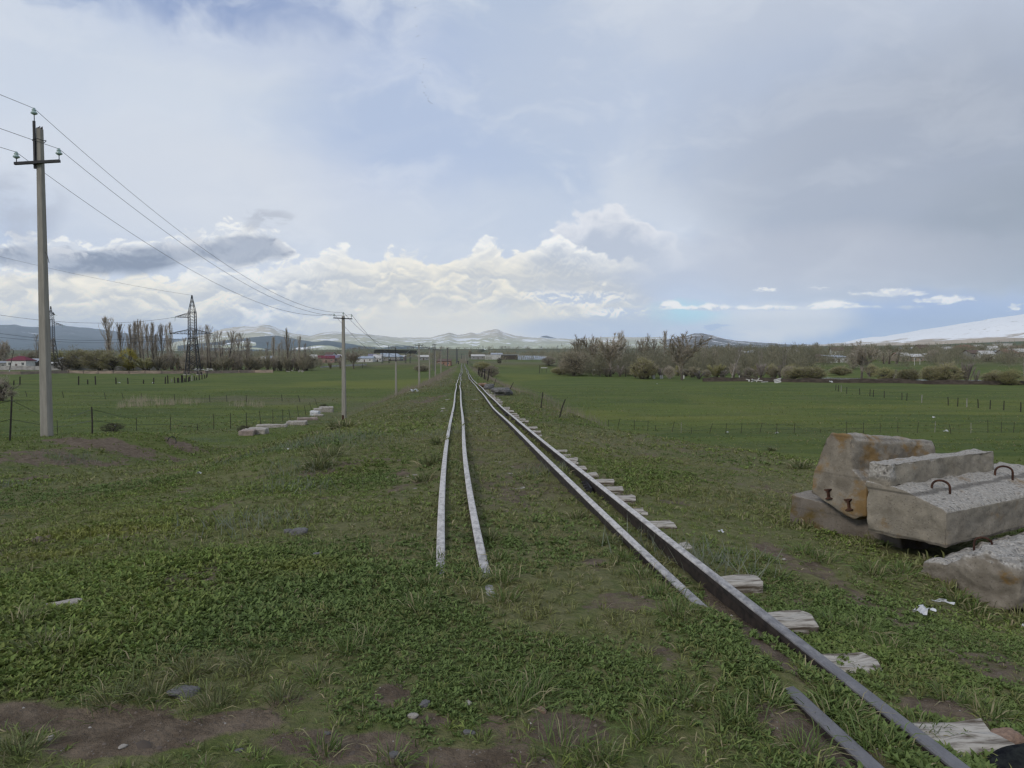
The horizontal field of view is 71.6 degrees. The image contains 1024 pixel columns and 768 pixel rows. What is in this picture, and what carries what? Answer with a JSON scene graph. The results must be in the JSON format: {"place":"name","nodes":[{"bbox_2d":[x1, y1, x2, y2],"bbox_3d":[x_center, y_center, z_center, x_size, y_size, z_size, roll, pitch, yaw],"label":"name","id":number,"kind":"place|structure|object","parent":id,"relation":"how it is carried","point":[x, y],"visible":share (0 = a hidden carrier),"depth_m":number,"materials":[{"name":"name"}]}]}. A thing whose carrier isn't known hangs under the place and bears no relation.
{"place":"outdoors","nodes":[
{"label":"outdoors","id":0,"kind":"place"},
{"bbox_2d":[0,324,182,350],"bbox_3d":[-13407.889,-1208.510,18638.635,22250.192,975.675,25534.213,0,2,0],"label":"hills","id":1,"kind":"structure","parent":0,"point":[69,336],"depth_m":16159.34,"materials":[{"name":"blue"}]},
{"bbox_2d":[178,336,430,350],"bbox_3d":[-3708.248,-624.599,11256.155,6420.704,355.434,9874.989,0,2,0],"label":"hills","id":2,"kind":"structure","parent":0,"point":[261,341],"depth_m":11288.00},
{"bbox_2d":[164,325,669,350],"bbox_3d":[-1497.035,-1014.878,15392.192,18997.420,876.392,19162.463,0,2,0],"label":"hills","id":3,"kind":"structure","parent":0,"point":[496,338],"depth_m":16043.58,"materials":[{"name":"snow"}]},
{"bbox_2d":[0,341,1023,767],"bbox_3d":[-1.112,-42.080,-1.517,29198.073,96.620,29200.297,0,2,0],"label":"ground","id":4,"kind":"structure","parent":0,"point":[108,727],"depth_m":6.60,"materials":[{"name":"plant"}]},
{"bbox_2d":[0,340,12,360],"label":"cottonwood tree","id":5,"kind":"object","parent":4,"relation":"on","point":[4,349],"visible":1,"depth_m":399.14,"materials":[{"name":"brown plant"}]},
{"bbox_2d":[0,375,21,400],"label":"bush","id":6,"kind":"object","parent":4,"relation":"on","point":[3,391],"visible":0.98,"depth_m":97.78,"materials":[{"name":"brown plant"}]},
{"bbox_2d":[5,354,36,365],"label":"house","id":7,"kind":"structure","parent":4,"relation":"on","point":[19,360],"depth_m":381.22,"materials":[{"name":"grey"}]},
{"bbox_2d":[13,108,62,436],"bbox_3d":[-13.663,-3.006,20.677,1.360,9.897,0.396,0,2,-4],"label":"power pole","id":8,"kind":"object","parent":4,"relation":"on","point":[38,162],"visible":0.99,"depth_m":20.63,"materials":[{"name":"concrete"}]},
{"bbox_2d":[0,147,436,357],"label":"line wire","id":9,"kind":"object","parent":8,"relation":"attached to","point":[188,268],"visible":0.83,"depth_m":30.15,"materials":[{"name":"metal"}]},
{"bbox_2d":[0,94,440,349],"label":"line wire","id":10,"kind":"object","parent":8,"relation":"attached to","point":[189,238],"visible":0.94,"depth_m":29.66,"materials":[{"name":"metal"}]},
{"bbox_2d":[0,128,441,357],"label":"line wire","id":11,"kind":"object","parent":8,"relation":"attached to","point":[208,261],"visible":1,"depth_m":31.00,"materials":[{"name":"metal"}]},
{"bbox_2d":[49,306,64,364],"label":"lattice pylon","id":12,"kind":"object","parent":4,"relation":"on","point":[53,322],"visible":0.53,"depth_m":364.32,"materials":[{"name":"metal"}]},
{"bbox_2d":[51,359,74,369],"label":"bush","id":13,"kind":"object","parent":4,"relation":"on","point":[61,367],"visible":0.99,"depth_m":329.66,"materials":[{"name":"brown plant"}]},
{"bbox_2d":[58,345,93,369],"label":"willow tree","id":14,"kind":"object","parent":4,"relation":"on","point":[74,355],"visible":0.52,"depth_m":342.37,"materials":[{"name":"green plant"}]},
{"bbox_2d":[0,366,155,369],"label":"concrete fence","id":15,"kind":"object","parent":4,"relation":"on","point":[35,368],"visible":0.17,"depth_m":344.91,"materials":[{"name":"concrete"}]},
{"bbox_2d":[76,346,113,370],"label":"willow tree","id":16,"kind":"object","parent":4,"relation":"on","point":[91,356],"visible":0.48,"depth_m":328.16,"materials":[{"name":"green plant"}]},
{"bbox_2d":[98,316,118,357],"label":"poplar tree","id":17,"kind":"object","parent":4,"relation":"on","point":[108,333],"visible":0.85,"depth_m":365.43,"materials":[{"name":"brown plant"}]},
{"bbox_2d":[92,350,126,370],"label":"willow tree","id":18,"kind":"object","parent":4,"relation":"on","point":[103,363],"visible":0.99,"depth_m":323.50,"materials":[{"name":"green plant"}]},
{"bbox_2d":[13,372,207,384],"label":"wire fence","id":19,"kind":"object","parent":4,"relation":"on","point":[19,381],"visible":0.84,"depth_m":168.45,"materials":[{"name":"metal"}]},
{"bbox_2d":[99,422,127,431],"bbox_3d":[-30.229,3.296,53.633,2.035,0.877,1.849,0,2,-1],"label":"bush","id":20,"kind":"object","parent":4,"relation":"on","point":[111,428],"visible":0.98,"depth_m":53.52,"materials":[{"name":"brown plant"}]},
{"bbox_2d":[116,323,127,354],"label":"poplar tree","id":21,"kind":"object","parent":4,"relation":"on","point":[119,334],"visible":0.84,"depth_m":375.38,"materials":[{"name":"brown plant"}]},
{"bbox_2d":[117,346,139,370],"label":"willow tree","id":22,"kind":"object","parent":4,"relation":"on","point":[129,366],"visible":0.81,"depth_m":335.73,"materials":[{"name":"green plant"}]},
{"bbox_2d":[125,323,134,360],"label":"poplar tree","id":23,"kind":"object","parent":4,"relation":"on","point":[130,335],"visible":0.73,"depth_m":385.27,"materials":[{"name":"brown plant"}]},
{"bbox_2d":[0,370,272,374],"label":"stone wall","id":24,"kind":"structure","parent":4,"relation":"on","point":[137,372],"depth_m":279.03,"materials":[{"name":"stone"}]},
{"bbox_2d":[127,357,152,370],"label":"bush","id":25,"kind":"object","parent":4,"relation":"on","point":[148,365],"visible":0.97,"depth_m":333.60,"materials":[{"name":"green plant"}]},
{"bbox_2d":[138,320,146,364],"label":"poplar tree","id":26,"kind":"object","parent":4,"relation":"on","point":[143,349],"visible":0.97,"depth_m":366.95,"materials":[{"name":"brown plant"}]},
{"bbox_2d":[143,324,152,359],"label":"poplar tree","id":27,"kind":"object","parent":4,"relation":"on","point":[146,332],"visible":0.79,"depth_m":375.90,"materials":[{"name":"brown plant"}]},
{"bbox_2d":[148,322,158,360],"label":"poplar tree","id":28,"kind":"object","parent":4,"relation":"on","point":[152,343],"visible":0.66,"depth_m":384.76,"materials":[{"name":"brown plant"}]},
{"bbox_2d":[150,355,167,370],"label":"scrub bush","id":29,"kind":"object","parent":4,"relation":"on","point":[157,363],"visible":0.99,"depth_m":337.84,"materials":[{"name":"brown plant"}]},
{"bbox_2d":[1,396,317,440],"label":"wire fence","id":30,"kind":"object","parent":4,"relation":"on","point":[10,419],"visible":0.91,"depth_m":31.57,"materials":[{"name":"metal"}]},
{"bbox_2d":[156,322,167,368],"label":"poplar tree","id":31,"kind":"object","parent":4,"relation":"on","point":[160,335],"visible":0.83,"depth_m":376.52,"materials":[{"name":"brown plant"}]},
{"bbox_2d":[0,352,326,367],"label":"woods","id":32,"kind":"object","parent":4,"relation":"on","point":[25,353],"visible":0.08,"depth_m":439.44,"materials":[{"name":"plant"}]},
{"bbox_2d":[156,353,171,369],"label":"scrub bush","id":33,"kind":"object","parent":4,"relation":"on","point":[168,364],"visible":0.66,"depth_m":346.70,"materials":[{"name":"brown plant"}]},
{"bbox_2d":[162,322,175,359],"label":"poplar tree","id":34,"kind":"object","parent":4,"relation":"on","point":[170,340],"visible":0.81,"depth_m":367.66,"materials":[{"name":"brown plant"}]},
{"bbox_2d":[166,685,199,698],"bbox_3d":[-1.207,1.136,2.613,0.112,0.040,0.084,0,2,-6],"label":"stone","id":35,"kind":"object","parent":4,"relation":"on","point":[186,688],"visible":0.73,"depth_m":2.59,"materials":[{"name":"stone"}]},
{"bbox_2d":[180,354,194,369],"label":"scrub bush","id":36,"kind":"object","parent":4,"relation":"on","point":[184,360],"visible":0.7,"depth_m":337.45,"materials":[{"name":"brown plant"}]},
{"bbox_2d":[169,295,212,374],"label":"lattice pylon","id":37,"kind":"object","parent":4,"relation":"on","point":[195,338],"visible":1,"depth_m":252.05,"materials":[{"name":"metal"}]},
{"bbox_2d":[117,393,264,407],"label":"reeds","id":38,"kind":"object","parent":4,"relation":"on","point":[156,402],"visible":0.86,"depth_m":90.66,"materials":[{"name":"plant"}]},
{"bbox_2d":[200,324,212,367],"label":"bare tree","id":39,"kind":"object","parent":4,"relation":"on","point":[207,345],"visible":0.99,"depth_m":351.41,"materials":[{"name":"brown plant"}]},
{"bbox_2d":[204,325,216,367],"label":"bare tree","id":40,"kind":"object","parent":4,"relation":"on","point":[209,351],"visible":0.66,"depth_m":359.83,"materials":[{"name":"brown plant"}]},
{"bbox_2d":[212,358,226,370],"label":"scrub bush","id":41,"kind":"object","parent":4,"relation":"on","point":[217,365],"visible":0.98,"depth_m":337.47,"materials":[{"name":"brown plant"}]},
{"bbox_2d":[214,331,227,369],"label":"bare tree","id":42,"kind":"object","parent":4,"relation":"on","point":[221,349],"visible":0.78,"depth_m":351.63,"materials":[{"name":"brown plant"}]},
{"bbox_2d":[224,330,238,369],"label":"bare tree","id":43,"kind":"object","parent":4,"relation":"on","point":[231,346],"visible":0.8,"depth_m":359.83,"materials":[{"name":"brown plant"}]},
{"bbox_2d":[227,353,243,369],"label":"scrub bush","id":44,"kind":"object","parent":4,"relation":"on","point":[235,365],"visible":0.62,"depth_m":354.56,"materials":[{"name":"brown plant"}]},
{"bbox_2d":[234,333,246,369],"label":"bare tree","id":45,"kind":"object","parent":4,"relation":"on","point":[239,354],"visible":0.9,"depth_m":351.15,"materials":[{"name":"brown plant"}]},
{"bbox_2d":[238,429,256,435],"bbox_3d":[-13.927,2.591,37.475,0.818,0.415,0.767,0,2,-3],"label":"stone block","id":46,"kind":"object","parent":4,"relation":"on","point":[244,432],"depth_m":37.13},
{"bbox_2d":[240,354,261,369],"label":"scrub bush","id":47,"kind":"object","parent":4,"relation":"on","point":[249,364],"visible":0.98,"depth_m":337.87,"materials":[{"name":"brown plant"}]},
{"bbox_2d":[245,427,268,433],"bbox_3d":[-13.657,2.557,38.016,1.140,0.451,0.855,0,2,-3],"label":"stone block","id":48,"kind":"object","parent":4,"relation":"on","point":[263,430],"depth_m":37.78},
{"bbox_2d":[256,423,287,427],"bbox_3d":[-17.750,3.130,52.443,2.209,0.388,0.781,0,2,-11],"label":"stone block","id":49,"kind":"object","parent":4,"relation":"on","point":[272,425],"depth_m":52.19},
{"bbox_2d":[283,328,291,370],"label":"poplar tree","id":50,"kind":"object","parent":4,"relation":"on","point":[288,344],"visible":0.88,"depth_m":335.51,"materials":[{"name":"brown plant"}]},
{"bbox_2d":[288,527,307,535],"bbox_3d":[-1.595,1.110,5.317,0.139,0.063,0.100,0,2,11],"label":"stone","id":51,"kind":"object","parent":4,"relation":"on","point":[300,530],"visible":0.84,"depth_m":5.29,"materials":[{"name":"stone"}]},
{"bbox_2d":[295,353,319,370],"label":"willow tree","id":52,"kind":"object","parent":4,"relation":"on","point":[312,364],"visible":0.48,"depth_m":345.66,"materials":[{"name":"brown plant"}]},
{"bbox_2d":[333,312,351,419],"bbox_3d":[-13.984,-1.154,58.974,1.620,9.603,0.406,0,2,0],"label":"power pole","id":53,"kind":"object","parent":4,"relation":"on","point":[344,413],"visible":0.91,"depth_m":58.87,"materials":[{"name":"concrete"}]},
{"bbox_2d":[345,350,361,368],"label":"willow tree","id":54,"kind":"object","parent":4,"relation":"on","point":[353,357],"visible":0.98,"depth_m":368.32,"materials":[{"name":"green plant"}]},
{"bbox_2d":[190,349,570,362],"bbox_3d":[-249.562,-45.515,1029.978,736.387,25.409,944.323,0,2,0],"label":"woods","id":55,"kind":"object","parent":4,"relation":"on","point":[553,353],"visible":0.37,"depth_m":900.04,"materials":[{"name":"plant"}]},
{"bbox_2d":[0,425,789,579],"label":"grey weeds","id":56,"kind":"object","parent":4,"relation":"on","point":[349,438],"visible":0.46,"depth_m":7.82,"materials":[{"name":"plant"}]},
{"bbox_2d":[374,350,416,362],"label":"truss gantry","id":57,"kind":"object","parent":4,"relation":"on","point":[401,351],"visible":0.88,"depth_m":413.63,"materials":[{"name":"metal"}]},
{"bbox_2d":[436,364,461,574],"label":"rail","id":58,"kind":"object","parent":4,"relation":"on","point":[441,525],"visible":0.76,"depth_m":6.16,"materials":[{"name":"metal"}]},
{"bbox_2d":[459,369,494,596],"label":"rail","id":59,"kind":"object","parent":4,"relation":"on","point":[478,542],"visible":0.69,"depth_m":5.74,"materials":[{"name":"metal"}]},
{"bbox_2d":[483,365,499,375],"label":"bush","id":60,"kind":"object","parent":4,"relation":"on","point":[493,372],"visible":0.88,"depth_m":233.79,"materials":[{"name":"green plant"}]},
{"bbox_2d":[360,366,635,431],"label":"dry weeds","id":61,"kind":"object","parent":4,"relation":"on","point":[438,376],"visible":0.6,"depth_m":51.15,"materials":[{"name":"plant"}]},
{"bbox_2d":[491,387,510,394],"bbox_3d":[-0.602,0.424,37.727,1.088,0.487,0.771,0,2,0],"label":"boulder","id":62,"kind":"object","parent":4,"relation":"on","point":[502,391],"visible":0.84,"depth_m":37.46,"materials":[{"name":"grey stone"}]},
{"bbox_2d":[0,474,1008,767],"bbox_3d":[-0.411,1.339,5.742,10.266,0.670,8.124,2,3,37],"label":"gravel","id":63,"kind":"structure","parent":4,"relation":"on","point":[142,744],"depth_m":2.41,"materials":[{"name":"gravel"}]},
{"bbox_2d":[11,341,1011,350],"bbox_3d":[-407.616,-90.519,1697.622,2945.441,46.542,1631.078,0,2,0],"label":"woods","id":64,"kind":"object","parent":4,"relation":"on","point":[359,347],"visible":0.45,"depth_m":2267.16,"materials":[{"name":"plant"}]},
{"bbox_2d":[413,486,623,494],"bbox_3d":[0.025,1.232,7.907,2.437,0.171,0.238,0,0,-3],"label":"railway sleeper","id":65,"kind":"object","parent":4,"relation":"on","point":[618,490],"visible":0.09,"depth_m":7.86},
{"bbox_2d":[555,349,591,375],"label":"bush","id":66,"kind":"object","parent":4,"relation":"on","point":[574,362],"visible":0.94,"depth_m":238.99,"materials":[{"name":"brown plant"}]},
{"bbox_2d":[569,334,595,353],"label":"cottonwood tree","id":67,"kind":"object","parent":4,"relation":"on","point":[578,343],"visible":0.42,"depth_m":337.69,"materials":[{"name":"brown plant"}]},
{"bbox_2d":[579,336,599,360],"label":"cottonwood tree","id":68,"kind":"object","parent":4,"relation":"on","point":[592,348],"visible":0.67,"depth_m":337.10,"materials":[{"name":"brown plant"}]},
{"bbox_2d":[594,332,628,376],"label":"cottonwood tree","id":69,"kind":"object","parent":4,"relation":"on","point":[614,349],"visible":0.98,"depth_m":229.86,"materials":[{"name":"brown plant"}]},
{"bbox_2d":[616,494,635,503],"bbox_3d":[0.079,1.253,7.351,2.443,0.170,0.239,0,3,-6],"label":"railway sleeper","id":70,"kind":"object","parent":4,"relation":"on","point":[629,499],"visible":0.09,"depth_m":7.39,"materials":[{"name":"wood"}]},
{"bbox_2d":[628,355,659,378],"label":"bush","id":71,"kind":"object","parent":4,"relation":"on","point":[648,366],"visible":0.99,"depth_m":206.60,"materials":[{"name":"green plant"}]},
{"bbox_2d":[638,333,651,355],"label":"cottonwood tree","id":72,"kind":"object","parent":4,"relation":"on","point":[643,342],"visible":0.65,"depth_m":321.81,"materials":[{"name":"grey plant"}]},
{"bbox_2d":[649,520,676,528],"bbox_3d":[0.219,1.300,6.200,2.438,0.170,0.238,0,1,-5],"label":"railway sleeper","id":73,"kind":"object","parent":4,"relation":"on","point":[665,524],"visible":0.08,"depth_m":6.22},
{"bbox_2d":[464,366,883,767],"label":"rail","id":74,"kind":"object","parent":4,"relation":"on","point":[817,715],"visible":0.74,"depth_m":4.15,"materials":[{"name":"metal"}]},
{"bbox_2d":[658,331,714,379],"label":"cottonwood tree","id":75,"kind":"object","parent":4,"relation":"on","point":[680,358],"visible":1,"depth_m":196.07,"materials":[{"name":"brown plant"}]},
{"bbox_2d":[554,341,819,376],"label":"woods","id":76,"kind":"object","parent":4,"relation":"on","point":[598,363],"visible":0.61,"depth_m":271.50,"materials":[{"name":"plant"}]},
{"bbox_2d":[707,364,726,376],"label":"scrub bush","id":77,"kind":"object","parent":4,"relation":"on","point":[715,371],"visible":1,"depth_m":207.44,"materials":[{"name":"green plant"}]},
{"bbox_2d":[466,368,969,767],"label":"rail","id":78,"kind":"object","parent":4,"relation":"on","point":[743,607],"visible":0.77,"depth_m":3.75,"materials":[{"name":"metal"}]},
{"bbox_2d":[721,574,762,592],"bbox_3d":[0.390,1.342,4.509,2.441,0.171,0.237,0,1,-6],"label":"railway sleeper","id":79,"kind":"object","parent":4,"relation":"on","point":[744,583],"visible":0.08,"depth_m":4.54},
{"bbox_2d":[741,367,758,377],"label":"scrub bush","id":80,"kind":"object","parent":4,"relation":"on","point":[754,373],"visible":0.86,"depth_m":198.29,"materials":[{"name":"green plant"}]},
{"bbox_2d":[767,610,818,634],"bbox_3d":[0.423,1.337,3.771,2.437,0.171,0.238,0,2,-6],"label":"railway sleeper","id":81,"kind":"object","parent":4,"relation":"on","point":[804,622],"visible":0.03,"depth_m":3.81,"materials":[{"name":"wood"}]},
{"bbox_2d":[784,364,830,378],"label":"bush","id":82,"kind":"object","parent":4,"relation":"on","point":[815,373],"visible":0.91,"depth_m":188.21,"materials":[{"name":"green plant"}]},
{"bbox_2d":[826,364,854,375],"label":"bush","id":83,"kind":"object","parent":4,"relation":"on","point":[839,371],"visible":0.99,"depth_m":240.57,"materials":[{"name":"green plant"}]},
{"bbox_2d":[822,652,881,672],"bbox_3d":[0.471,1.358,3.190,2.443,0.170,0.238,0,1,-6],"label":"railway sleeper","id":84,"kind":"object","parent":4,"relation":"on","point":[861,659],"visible":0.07,"depth_m":3.29,"materials":[{"name":"wood"}]},
{"bbox_2d":[685,341,1023,368],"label":"woods","id":85,"kind":"object","parent":4,"relation":"on","point":[955,352],"visible":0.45,"depth_m":382.08,"materials":[{"name":"plant"}]},
{"bbox_2d":[703,377,1023,384],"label":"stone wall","id":86,"kind":"structure","parent":4,"relation":"on","point":[860,380],"depth_m":171.18,"materials":[{"name":"stone"}]},
{"bbox_2d":[790,490,938,548],"bbox_3d":[3.576,1.380,7.114,1.026,0.515,1.162,-2,3,-37],"label":"concrete block","id":87,"kind":"object","parent":4,"relation":"on","point":[808,504],"depth_m":6.91,"materials":[{"name":"concrete"}]},
{"bbox_2d":[812,432,935,519],"bbox_3d":[3.684,0.908,7.041,1.349,0.805,0.645,5,-1,-27],"label":"concrete block","id":88,"kind":"object","parent":87,"relation":"on","point":[840,475],"depth_m":6.78,"materials":[{"name":"concrete"}]},
{"bbox_2d":[866,448,1023,547],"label":"concrete block","id":89,"kind":"object","parent":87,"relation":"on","point":[944,500],"depth_m":6.09,"materials":[{"name":"concrete"}]},
{"bbox_2d":[850,340,883,377],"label":"cottonwood tree","id":90,"kind":"object","parent":4,"relation":"on","point":[861,357],"visible":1,"depth_m":193.43,"materials":[{"name":"grey plant"}]},
{"bbox_2d":[863,364,878,376],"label":"bush","id":91,"kind":"object","parent":4,"relation":"on","point":[870,366],"visible":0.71,"depth_m":222.54,"materials":[{"name":"green plant"}]},
{"bbox_2d":[869,366,896,378],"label":"bush","id":92,"kind":"object","parent":4,"relation":"on","point":[887,374],"visible":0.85,"depth_m":185.58,"materials":[{"name":"green plant"}]},
{"bbox_2d":[894,366,922,379],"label":"bush","id":93,"kind":"object","parent":4,"relation":"on","point":[913,375],"visible":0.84,"depth_m":178.24,"materials":[{"name":"green plant"}]},
{"bbox_2d":[913,605,936,614],"bbox_3d":[2.606,1.423,4.484,0.137,0.039,0.093,-1,2,-23],"label":"paper scrap","id":94,"kind":"object","parent":4,"relation":"on","point":[922,609],"visible":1,"depth_m":4.47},
{"bbox_2d":[835,385,1023,411],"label":"wire fence","id":95,"kind":"object","parent":4,"relation":"on","point":[934,400],"visible":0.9,"depth_m":90.00,"materials":[{"name":"metal"}]},
{"bbox_2d":[917,361,947,380],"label":"bush","id":96,"kind":"object","parent":4,"relation":"on","point":[926,374],"visible":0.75,"depth_m":172.05,"materials":[{"name":"green plant"}]},
{"bbox_2d":[931,361,971,379],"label":"bush","id":97,"kind":"object","parent":4,"relation":"on","point":[957,373],"visible":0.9,"depth_m":169.22,"materials":[{"name":"green plant"}]},
{"bbox_2d":[912,718,1013,756],"bbox_3d":[0.525,1.319,2.470,2.437,0.171,0.240,0,3,-4],"label":"railway sleeper","id":98,"kind":"object","parent":4,"relation":"on","point":[981,734],"visible":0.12,"depth_m":2.50,"materials":[{"name":"wood"}]},
{"bbox_2d":[961,362,975,379],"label":"shrub","id":99,"kind":"object","parent":4,"relation":"on","point":[966,376],"visible":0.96,"depth_m":168.72,"materials":[{"name":"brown plant"}]},
{"bbox_2d":[918,532,1023,609],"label":"concrete block","id":100,"kind":"object","parent":4,"relation":"on","point":[992,571],"depth_m":5.11,"materials":[{"name":"concrete"}]},
{"bbox_2d":[978,369,1010,381],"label":"bush","id":101,"kind":"object","parent":4,"relation":"on","point":[992,377],"visible":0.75,"depth_m":163.46,"materials":[{"name":"green plant"}]},
{"bbox_2d":[986,743,1023,767],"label":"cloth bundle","id":102,"kind":"object","parent":4,"relation":"on","point":[1012,756],"visible":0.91,"depth_m":2.35,"materials":[{"name":"fabric"}]},
{"bbox_2d":[990,727,1023,743],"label":"stone","id":103,"kind":"object","parent":4,"relation":"on","point":[1012,735],"visible":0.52,"depth_m":2.54,"materials":[{"name":"stone"}]},
{"bbox_2d":[994,368,1023,384],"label":"bush","id":104,"kind":"object","parent":4,"relation":"on","point":[1007,378],"visible":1,"depth_m":159.08,"materials":[{"name":"green plant"}]},
{"bbox_2d":[0,0,1023,344],"label":"sky","id":105,"kind":"structure","parent":0,"point":[763,171],"materials":[{"name":"blue"}]},
{"bbox_2d":[662,333,809,347],"bbox_3d":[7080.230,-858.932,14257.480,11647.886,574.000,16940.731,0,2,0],"label":"hills","id":106,"kind":"structure","parent":0,"point":[719,341],"depth_m":15725.44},
{"bbox_2d":[799,314,1023,345],"bbox_3d":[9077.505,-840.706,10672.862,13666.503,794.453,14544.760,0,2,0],"label":"snow mountain","id":107,"kind":"structure","parent":0,"point":[1006,329],"depth_m":10083.65,"materials":[{"name":"snow"}]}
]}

